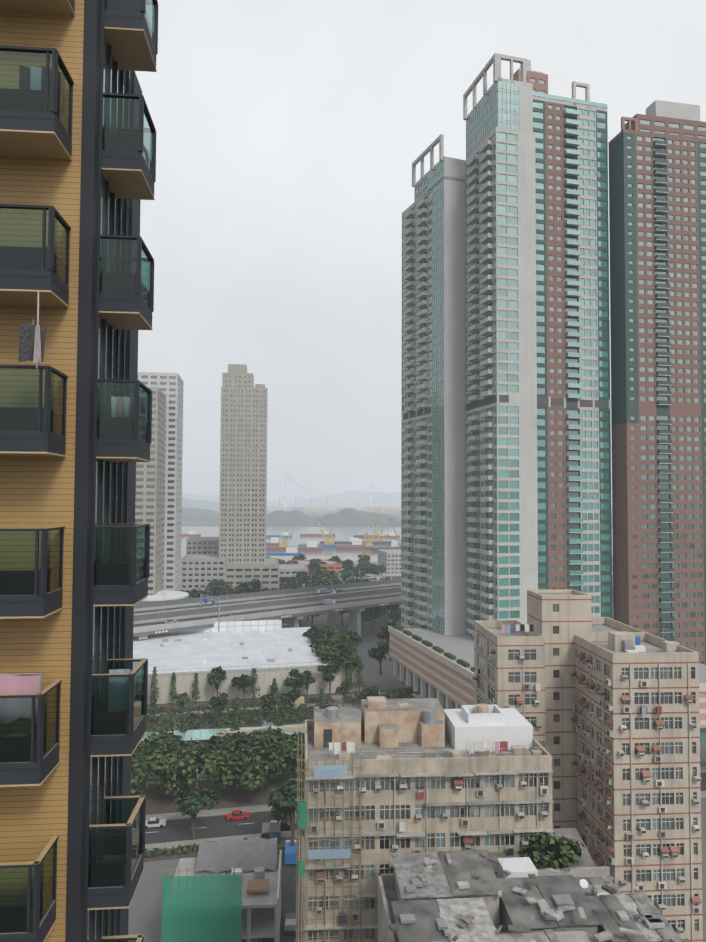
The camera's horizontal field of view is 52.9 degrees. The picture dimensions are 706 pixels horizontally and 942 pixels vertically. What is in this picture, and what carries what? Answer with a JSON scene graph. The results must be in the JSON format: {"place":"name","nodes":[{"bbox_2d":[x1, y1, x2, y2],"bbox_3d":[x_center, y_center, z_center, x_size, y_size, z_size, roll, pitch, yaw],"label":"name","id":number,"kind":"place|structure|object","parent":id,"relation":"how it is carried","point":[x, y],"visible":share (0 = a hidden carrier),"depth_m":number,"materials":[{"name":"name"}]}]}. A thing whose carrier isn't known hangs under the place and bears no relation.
{"place":"outdoors","nodes":[
{"label":"outdoors","id":0,"kind":"place"},
{"bbox_2d":[0,0,157,941],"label":"tower","id":1,"kind":"structure","parent":0,"point":[77,154],"depth_m":14.87,"materials":[{"name":"yellow tile"}]},
{"bbox_2d":[0,291,145,693],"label":"hanging laundry","id":2,"kind":"object","parent":1,"relation":"on","point":[31,342],"visible":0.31,"depth_m":13.83,"materials":[{"name":"pink"}]},
{"bbox_2d":[182,507,266,521],"bbox_3d":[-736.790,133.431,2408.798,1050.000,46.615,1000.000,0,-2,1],"label":"hill","id":3,"kind":"structure","parent":0,"point":[197,515],"depth_m":2163.81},
{"bbox_2d":[182,497,267,511],"bbox_3d":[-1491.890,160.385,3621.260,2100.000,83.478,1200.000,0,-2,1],"label":"hills","id":4,"kind":"structure","parent":0,"point":[201,504],"depth_m":3414.75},
{"bbox_2d":[182,492,282,505],"bbox_3d":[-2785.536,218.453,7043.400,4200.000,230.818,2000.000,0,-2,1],"label":"hills","id":5,"kind":"structure","parent":0,"point":[215,498],"depth_m":6632.99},
{"bbox_2d":[266,508,400,525],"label":"hill","id":6,"kind":"structure","parent":0,"point":[349,516],"depth_m":1794.06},
{"bbox_2d":[267,490,400,505],"bbox_3d":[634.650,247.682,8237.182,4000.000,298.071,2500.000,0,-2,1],"label":"hills","id":7,"kind":"structure","parent":0,"point":[353,500],"depth_m":7281.81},
{"bbox_2d":[182,466,612,527],"bbox_3d":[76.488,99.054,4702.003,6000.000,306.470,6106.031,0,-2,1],"label":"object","id":8,"kind":"object","parent":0,"point":[389,510],"visible":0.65,"depth_m":3975.21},
{"bbox_2d":[128,502,705,941],"bbox_3d":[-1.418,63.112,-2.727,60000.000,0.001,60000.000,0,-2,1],"label":"ground","id":9,"kind":"structure","parent":0,"point":[146,910],"depth_m":123.98,"materials":[{"name":"grey concrete"}]},
{"bbox_2d":[159,865,243,941],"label":"scaffold","id":10,"kind":"object","parent":9,"relation":"on","point":[203,908],"visible":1,"depth_m":95.12,"materials":[{"name":"green fabric"}]},
{"bbox_2d":[174,837,281,941],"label":"building","id":11,"kind":"structure","parent":9,"relation":"on","point":[259,859],"depth_m":104.58,"materials":[{"name":"grey concrete"}]},
{"bbox_2d":[135,364,400,602],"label":"buildings","id":12,"kind":"structure","parent":9,"relation":"on","point":[234,553],"depth_m":410.36,"materials":[{"name":"beige concrete"}]},
{"bbox_2d":[131,554,585,871],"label":"tree","id":13,"kind":"object","parent":9,"relation":"on","point":[256,760],"depth_m":158.85,"materials":[{"name":"green plant"}]},
{"bbox_2d":[181,518,612,565],"bbox_3d":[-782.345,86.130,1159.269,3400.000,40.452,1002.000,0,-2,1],"label":"container port","id":14,"kind":"object","parent":9,"relation":"on","point":[286,543],"visible":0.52,"depth_m":997.55,"materials":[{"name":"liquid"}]},
{"bbox_2d":[303,696,553,941],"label":"block","id":15,"kind":"structure","parent":9,"relation":"on","point":[436,776],"depth_m":69.72,"materials":[{"name":"beige concrete"}]},
{"bbox_2d":[295,730,363,941],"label":"scaffold","id":16,"kind":"object","parent":15,"relation":"on","point":[330,771],"visible":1,"depth_m":68.13,"materials":[{"name":"brown wood"}]},
{"bbox_2d":[401,134,466,687],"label":"tower","id":17,"kind":"structure","parent":9,"relation":"on","point":[433,500],"depth_m":221.46,"materials":[{"name":"teal glass"}]},
{"bbox_2d":[463,53,612,636],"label":"tower","id":18,"kind":"structure","parent":9,"relation":"on","point":[538,452],"depth_m":205.27,"materials":[{"name":"teal glass"}]},
{"bbox_2d":[472,589,702,941],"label":"block","id":19,"kind":"structure","parent":9,"relation":"on","point":[607,708],"depth_m":79.23,"materials":[{"name":"beige concrete"}]},
{"bbox_2d":[609,100,705,664],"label":"tower","id":20,"kind":"structure","parent":9,"relation":"on","point":[657,192],"depth_m":207.46,"materials":[{"name":"brown"}]},
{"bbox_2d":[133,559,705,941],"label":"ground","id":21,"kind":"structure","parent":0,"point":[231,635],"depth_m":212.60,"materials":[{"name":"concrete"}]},
{"bbox_2d":[388,625,705,747],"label":"podium","id":22,"kind":"object","parent":21,"relation":"on","point":[427,663],"visible":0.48,"depth_m":189.55,"materials":[{"name":"grey concrete"}]},
{"bbox_2d":[135,0,705,501],"label":"sky","id":23,"kind":"structure","parent":0,"point":[290,134],"materials":[{"name":"white"}]},
{"bbox_2d":[378,828,689,941],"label":"roofs","id":24,"kind":"structure","parent":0,"point":[484,895],"depth_m":58.96,"materials":[{"name":"grey concrete"}]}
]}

